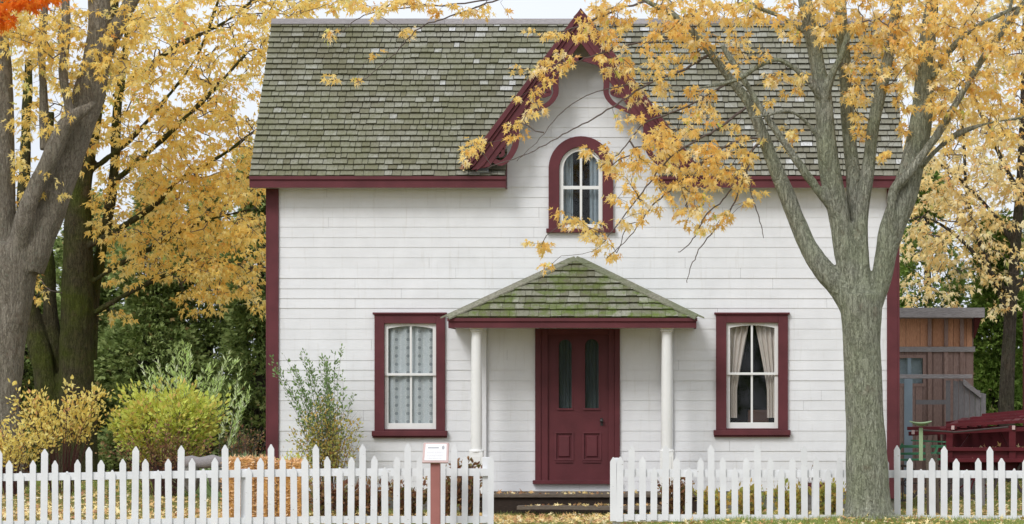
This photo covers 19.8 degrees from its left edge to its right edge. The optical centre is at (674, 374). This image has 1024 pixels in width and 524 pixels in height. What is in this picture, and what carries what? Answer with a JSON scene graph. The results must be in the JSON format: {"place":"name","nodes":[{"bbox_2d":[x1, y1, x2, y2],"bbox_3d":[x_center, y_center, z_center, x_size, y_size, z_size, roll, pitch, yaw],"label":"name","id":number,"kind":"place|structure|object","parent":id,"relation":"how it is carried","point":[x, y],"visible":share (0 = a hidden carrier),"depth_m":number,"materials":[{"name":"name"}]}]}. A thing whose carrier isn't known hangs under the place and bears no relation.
{"place":"outdoors","nodes":[
{"label":"outdoors","id":0,"kind":"place"},
{"bbox_2d":[2,471,208,497],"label":"grass","id":1,"kind":"structure","parent":0,"point":[94,482],"depth_m":44.85,"materials":[{"name":"green plant"}]},
{"bbox_2d":[172,449,265,499],"bbox_3d":[-6.324,1.486,42.926,2.548,0.786,2.181,0,0,18],"label":"grass tussock","id":2,"kind":"object","parent":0,"point":[197,491],"depth_m":42.57,"materials":[{"name":"green plant"}]},
{"bbox_2d":[2,462,1021,523],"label":"ground","id":3,"kind":"structure","parent":0,"point":[903,505],"depth_m":40.85,"materials":[{"name":"green plant"}]},
{"bbox_2d":[0,415,62,495],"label":"shrub","id":4,"kind":"object","parent":3,"relation":"on","point":[10,455],"visible":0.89,"depth_m":42.50,"materials":[{"name":"yellow plant"}]},
{"bbox_2d":[0,0,69,35],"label":"maple tree","id":5,"kind":"object","parent":3,"relation":"on","point":[32,6],"visible":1,"depth_m":38.76,"materials":[{"name":"orange plant"}]},
{"bbox_2d":[3,375,120,493],"bbox_3d":[-9.012,0.907,43.231,1.728,1.816,1.340,0,0,0],"label":"shrub","id":6,"kind":"object","parent":3,"relation":"on","point":[45,427],"visible":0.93,"depth_m":43.12,"materials":[{"name":"yellow plant"}]},
{"bbox_2d":[20,274,103,472],"bbox_3d":[-11.712,-0.212,52.963,2.723,4.430,2.428,0,0,0],"label":"cedar tree","id":7,"kind":"object","parent":3,"relation":"on","point":[27,373],"visible":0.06,"depth_m":52.66,"materials":[{"name":"green plant"}]},
{"bbox_2d":[30,188,147,470],"bbox_3d":[-10.926,-0.755,54.516,2.678,5.515,2.795,0,0,41],"label":"cedar tree","id":8,"kind":"object","parent":3,"relation":"on","point":[106,292],"visible":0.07,"depth_m":54.24,"materials":[{"name":"green plant"}]},
{"bbox_2d":[0,0,200,489],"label":"maple tree","id":9,"kind":"object","parent":3,"relation":"on","point":[30,227],"visible":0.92,"depth_m":44.74,"materials":[{"name":"yellow plant"}]},
{"bbox_2d":[2,479,221,507],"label":"fallen leaves","id":10,"kind":"object","parent":3,"relation":"on","point":[71,497],"visible":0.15,"depth_m":42.08,"materials":[{"name":"plant"}]},
{"bbox_2d":[95,419,221,496],"bbox_3d":[-7.425,1.225,42.472,1.791,1.195,1.323,0,0,24],"label":"shrub","id":11,"kind":"object","parent":3,"relation":"on","point":[165,457],"visible":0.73,"depth_m":42.34,"materials":[{"name":"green plant"}]},
{"bbox_2d":[94,170,229,471],"bbox_3d":[-9.439,-0.884,53.536,2.786,5.774,2.789,0,0,0],"label":"cedar tree","id":12,"kind":"object","parent":3,"relation":"on","point":[154,306],"visible":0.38,"depth_m":53.09,"materials":[{"name":"green plant"}]},
{"bbox_2d":[101,375,231,490],"bbox_3d":[-7.568,0.900,43.471,2.047,1.842,1.716,0,0,0],"label":"shrub","id":13,"kind":"object","parent":3,"relation":"on","point":[146,409],"visible":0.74,"depth_m":43.16,"materials":[{"name":"green plant"}]},
{"bbox_2d":[11,0,367,481],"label":"maple tree","id":14,"kind":"object","parent":3,"relation":"on","point":[66,347],"visible":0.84,"depth_m":47.74,"materials":[{"name":"yellow plant"}]},
{"bbox_2d":[134,340,245,449],"bbox_3d":[-7.284,0.643,43.972,1.670,2.355,1.399,0,0,0],"label":"willow shrub","id":15,"kind":"object","parent":3,"relation":"on","point":[215,390],"visible":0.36,"depth_m":44.03,"materials":[{"name":"green plant"}]},
{"bbox_2d":[139,178,256,456],"bbox_3d":[-8.786,-0.835,54.019,2.667,5.674,2.218,0,0,0],"label":"cedar tree","id":16,"kind":"object","parent":3,"relation":"on","point":[206,325],"visible":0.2,"depth_m":53.66,"materials":[{"name":"green plant"}]},
{"bbox_2d":[184,455,221,491],"bbox_3d":[-6.348,1.349,39.601,0.641,0.531,0.294,0,0,0],"label":"log bench","id":17,"kind":"object","parent":3,"relation":"on","point":[204,462],"visible":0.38,"depth_m":39.53,"materials":[{"name":"grey wood"}]},
{"bbox_2d":[195,143,265,456],"bbox_3d":[-7.620,-1.118,52.971,2.510,6.240,2.330,0,0,0],"label":"cedar tree","id":18,"kind":"object","parent":3,"relation":"on","point":[239,345],"visible":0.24,"depth_m":52.61,"materials":[{"name":"green plant"}]},
{"bbox_2d":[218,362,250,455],"bbox_3d":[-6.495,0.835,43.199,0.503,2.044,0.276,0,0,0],"label":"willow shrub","id":19,"kind":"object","parent":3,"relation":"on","point":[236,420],"visible":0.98,"depth_m":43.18,"materials":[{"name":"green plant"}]},
{"bbox_2d":[216,418,265,457],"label":"shrub","id":20,"kind":"object","parent":3,"relation":"on","point":[244,444],"visible":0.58,"depth_m":46.98,"materials":[{"name":"brown plant"}]},
{"bbox_2d":[218,477,267,517],"bbox_3d":[-5.379,1.544,36.916,0.732,0.658,0.624,0,0,0],"label":"straw bale","id":21,"kind":"object","parent":3,"relation":"on","point":[254,499],"visible":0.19,"depth_m":36.70,"materials":[{"name":"orange plant"}]},
{"bbox_2d":[221,453,267,480],"bbox_3d":[-5.371,1.180,36.902,0.696,0.386,0.576,0,0,0],"label":"straw bale","id":22,"kind":"object","parent":21,"relation":"on","point":[249,462],"visible":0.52,"depth_m":36.70,"materials":[{"name":"orange plant"}]},
{"bbox_2d":[0,443,493,523],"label":"picket fence","id":23,"kind":"object","parent":3,"relation":"on","point":[243,481],"visible":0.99,"depth_m":35.29,"materials":[{"name":"white paint"}]},
{"bbox_2d":[267,456,309,516],"bbox_3d":[-4.909,1.446,37.002,0.617,0.861,0.581,0,0,0],"label":"straw bale","id":24,"kind":"object","parent":3,"relation":"on","point":[291,463],"visible":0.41,"depth_m":36.80,"materials":[{"name":"orange plant"}]},
{"bbox_2d":[277,445,311,481],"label":"shrub","id":25,"kind":"object","parent":3,"relation":"on","point":[299,457],"visible":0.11,"depth_m":41.18,"materials":[{"name":"yellow plant"}]},
{"bbox_2d":[2,502,611,523],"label":"fallen leaves","id":26,"kind":"object","parent":3,"relation":"on","point":[570,518],"visible":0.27,"depth_m":38.37,"materials":[{"name":"plant"}]},
{"bbox_2d":[268,344,356,486],"bbox_3d":[-5.106,0.754,41.256,1.262,2.403,0.957,0,0,0],"label":"shrub","id":27,"kind":"object","parent":3,"relation":"on","point":[326,378],"visible":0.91,"depth_m":41.13,"materials":[{"name":"green plant"}]},
{"bbox_2d":[309,478,335,515],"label":"garden plant","id":28,"kind":"object","parent":3,"relation":"on","point":[322,503],"visible":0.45,"depth_m":38.55,"materials":[{"name":"brown plant"}]},
{"bbox_2d":[285,393,363,510],"bbox_3d":[-4.896,1.110,41.116,1.062,1.701,0.907,0,0,-26],"label":"shrub","id":29,"kind":"object","parent":3,"relation":"on","point":[332,455],"visible":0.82,"depth_m":41.01,"materials":[{"name":"green plant"}]},
{"bbox_2d":[331,479,358,515],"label":"garden plant","id":30,"kind":"object","parent":3,"relation":"on","point":[345,500],"visible":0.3,"depth_m":38.61,"materials":[{"name":"brown plant"}]},
{"bbox_2d":[354,476,393,515],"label":"garden plant","id":31,"kind":"object","parent":3,"relation":"on","point":[368,500],"visible":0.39,"depth_m":38.52,"materials":[{"name":"brown plant"}]},
{"bbox_2d":[388,480,426,515],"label":"garden plant","id":32,"kind":"object","parent":3,"relation":"on","point":[413,504],"visible":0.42,"depth_m":38.73,"materials":[{"name":"brown plant"}]},
{"bbox_2d":[422,443,448,523],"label":"sign","id":33,"kind":"object","parent":3,"relation":"on","point":[435,455],"visible":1,"depth_m":34.69,"materials":[{"name":"red paint"}]},
{"bbox_2d":[423,464,461,515],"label":"garden plant","id":34,"kind":"object","parent":3,"relation":"on","point":[447,494],"visible":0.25,"depth_m":38.62,"materials":[{"name":"brown plant"}]},
{"bbox_2d":[448,456,481,515],"bbox_3d":[-2.757,1.527,38.907,0.508,0.904,0.526,0,0,-39],"label":"garden plant","id":35,"kind":"object","parent":3,"relation":"on","point":[470,493],"visible":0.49,"depth_m":38.85,"materials":[{"name":"brown plant"}]},
{"bbox_2d":[14,513,1023,523],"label":"fallen leaves","id":36,"kind":"object","parent":3,"relation":"on","point":[915,517],"visible":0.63,"depth_m":34.55,"materials":[{"name":"plant"}]},
{"bbox_2d":[31,511,1023,523],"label":"grass","id":37,"kind":"structure","parent":3,"relation":"on","point":[833,519],"depth_m":34.55,"materials":[{"name":"green plant"}]},
{"bbox_2d":[56,287,1019,454],"bbox_3d":[-3.005,-0.132,60.986,38.715,4.687,4.789,0,0,0],"label":"wood","id":38,"kind":"object","parent":3,"relation":"on","point":[59,312],"depth_m":59.22,"materials":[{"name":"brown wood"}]},
{"bbox_2d":[249,8,902,513],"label":"cottage","id":39,"kind":"structure","parent":3,"relation":"on","point":[403,264],"depth_m":41.99,"materials":[{"name":"white paint"}]},
{"bbox_2d":[372,312,447,437],"bbox_3d":[-3.796,0.009,42.002,1.081,1.795,0.203,0,0,0],"label":"window","id":40,"kind":"structure","parent":39,"relation":"in","point":[409,347],"depth_m":42.03,"materials":[{"name":"red paint"}]},
{"bbox_2d":[548,335,608,479],"bbox_3d":[-1.382,0.473,42.030,0.871,2.086,0.181,0,0,0],"label":"door","id":41,"kind":"structure","parent":39,"relation":"in","point":[578,365],"depth_m":42.00,"materials":[{"name":"red paint"}]},
{"bbox_2d":[546,136,614,232],"bbox_3d":[-1.344,-2.723,42.029,0.989,1.382,0.238,0,0,0],"label":"window","id":42,"kind":"structure","parent":39,"relation":"in","point":[561,187],"depth_m":41.99,"materials":[{"name":"red paint"}]},
{"bbox_2d":[713,312,790,436],"bbox_3d":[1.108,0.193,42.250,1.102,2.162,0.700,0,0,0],"label":"window","id":43,"kind":"structure","parent":39,"relation":"in","point":[771,327],"depth_m":42.00,"materials":[{"name":"red paint"}]},
{"bbox_2d":[808,482,823,488],"bbox_3d":[2.022,1.613,41.962,0.344,0.129,0.024,0,0,0],"label":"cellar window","id":44,"kind":"structure","parent":39,"relation":"in","point":[810,484],"depth_m":41.95,"materials":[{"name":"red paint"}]},
{"bbox_2d":[517,505,661,509],"bbox_3d":[-1.166,1.842,40.555,2.022,0.053,0.350,0,0,0],"label":"plank step","id":45,"kind":"object","parent":3,"relation":"on","point":[563,507],"visible":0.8,"depth_m":40.38,"materials":[{"name":"brown wood"}]},
{"bbox_2d":[495,488,657,506],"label":"fallen leaves","id":46,"kind":"object","parent":45,"relation":"on","point":[557,504],"visible":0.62,"depth_m":40.84,"materials":[{"name":"plant"}]},
{"bbox_2d":[321,0,1023,519],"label":"maple tree","id":47,"kind":"object","parent":3,"relation":"on","point":[853,286],"visible":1,"depth_m":34.70,"materials":[{"name":"yellow plant"}]},
{"bbox_2d":[657,477,695,513],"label":"garden plant","id":48,"kind":"object","parent":3,"relation":"on","point":[682,497],"visible":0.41,"depth_m":38.96,"materials":[{"name":"brown plant"}]},
{"bbox_2d":[692,486,731,513],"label":"garden plant","id":49,"kind":"object","parent":3,"relation":"on","point":[717,502],"visible":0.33,"depth_m":38.73,"materials":[{"name":"green plant"}]},
{"bbox_2d":[729,477,775,514],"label":"garden plant","id":50,"kind":"object","parent":3,"relation":"on","point":[740,504],"visible":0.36,"depth_m":38.93,"materials":[{"name":"green plant"}]},
{"bbox_2d":[764,478,800,514],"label":"garden plant","id":51,"kind":"object","parent":3,"relation":"on","point":[787,502],"visible":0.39,"depth_m":38.76,"materials":[{"name":"green plant"}]},
{"bbox_2d":[798,460,813,514],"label":"shrub","id":52,"kind":"object","parent":3,"relation":"on","point":[808,488],"visible":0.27,"depth_m":35.81,"materials":[{"name":"green plant"}]},
{"bbox_2d":[611,502,1021,522],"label":"fallen leaves","id":53,"kind":"object","parent":3,"relation":"on","point":[961,505],"visible":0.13,"depth_m":40.23,"materials":[{"name":"plant"}]},
{"bbox_2d":[610,445,1023,523],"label":"picket fence","id":54,"kind":"object","parent":3,"relation":"on","point":[618,472],"visible":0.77,"depth_m":35.29,"materials":[{"name":"white paint"}]},
{"bbox_2d":[808,477,845,514],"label":"garden plant","id":55,"kind":"object","parent":3,"relation":"on","point":[822,498],"visible":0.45,"depth_m":38.81,"materials":[{"name":"green plant"}]},
{"bbox_2d":[900,421,952,501],"bbox_3d":[3.562,1.258,42.315,1.041,1.184,0.530,0,0,0],"label":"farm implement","id":56,"kind":"object","parent":3,"relation":"on","point":[920,446],"visible":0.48,"depth_m":42.42,"materials":[{"name":"green metal"}]},
{"bbox_2d":[925,443,930,514],"bbox_3d":[3.463,1.481,39.800,0.109,1.110,0.086,0,0,0],"label":"wooden post","id":57,"kind":"object","parent":3,"relation":"on","point":[928,451],"visible":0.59,"depth_m":39.77,"materials":[{"name":"brown wood"}]},
{"bbox_2d":[931,454,939,512],"bbox_3d":[3.567,1.555,40.000,0.129,0.942,0.097,0,0,0],"label":"wooden post","id":58,"kind":"object","parent":3,"relation":"on","point":[934,456],"visible":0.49,"depth_m":39.96,"materials":[{"name":"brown wood"}]},
{"bbox_2d":[900,167,971,307],"bbox_3d":[4.407,-0.936,52.953,2.482,5.877,2.266,0,0,0],"label":"cedar tree","id":59,"kind":"object","parent":3,"relation":"on","point":[906,269],"visible":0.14,"depth_m":52.79,"materials":[{"name":"green plant"}]},
{"bbox_2d":[900,308,984,492],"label":"shed","id":60,"kind":"structure","parent":3,"relation":"on","point":[936,340],"depth_m":46.59,"materials":[{"name":"orange wood"}]},
{"bbox_2d":[900,355,925,386],"bbox_3d":[3.729,-0.060,46.633,0.539,0.506,0.105,0,0,0],"label":"window","id":61,"kind":"structure","parent":60,"relation":"in","point":[911,364],"depth_m":46.68,"materials":[{"name":"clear glass"}]},
{"bbox_2d":[900,374,985,493],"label":"board gate","id":62,"kind":"structure","parent":3,"relation":"on","point":[965,386],"depth_m":45.32,"materials":[{"name":"grey wood"}]},
{"bbox_2d":[895,0,1023,481],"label":"maple tree","id":63,"kind":"object","parent":3,"relation":"on","point":[1007,295],"visible":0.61,"depth_m":50.27,"materials":[{"name":"yellow plant"}]},
{"bbox_2d":[901,481,1021,504],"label":"fallen leaves","id":64,"kind":"object","parent":3,"relation":"on","point":[963,492],"visible":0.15,"depth_m":44.99,"materials":[{"name":"plant"}]},
{"bbox_2d":[907,410,1023,499],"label":"farm machine","id":65,"kind":"object","parent":3,"relation":"on","point":[970,441],"visible":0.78,"depth_m":42.95,"materials":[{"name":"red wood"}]},
{"bbox_2d":[982,470,984,504],"bbox_3d":[4.354,1.653,41.399,0.074,0.594,0.071,0,0,-22],"label":"wooden post","id":66,"kind":"object","parent":3,"relation":"on","point":[983,491],"visible":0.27,"depth_m":41.37,"materials":[{"name":"grey wood"}]},
{"bbox_2d":[959,206,1023,479],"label":"cedar tree","id":67,"kind":"object","parent":3,"relation":"on","point":[986,366],"visible":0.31,"depth_m":51.29,"materials":[{"name":"green plant"}]},
{"bbox_2d":[1017,216,1023,378],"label":"cedar tree","id":68,"kind":"object","parent":3,"relation":"on","point":[1021,266],"visible":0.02,"depth_m":52.55,"materials":[{"name":"green plant"}]},
{"bbox_2d":[1023,311,1023,425],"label":"red pole","id":69,"kind":"object","parent":3,"relation":"on","point":[1023,362],"visible":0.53,"depth_m":45.98,"materials":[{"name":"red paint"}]},
{"bbox_2d":[6,0,1023,374],"label":"sky","id":70,"kind":"structure","parent":0,"point":[523,9],"materials":[{"name":"white"}]},
{"bbox_2d":[901,480,1021,505],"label":"grass","id":71,"kind":"structure","parent":0,"point":[996,496],"depth_m":44.56,"materials":[{"name":"green plant"}]}
]}

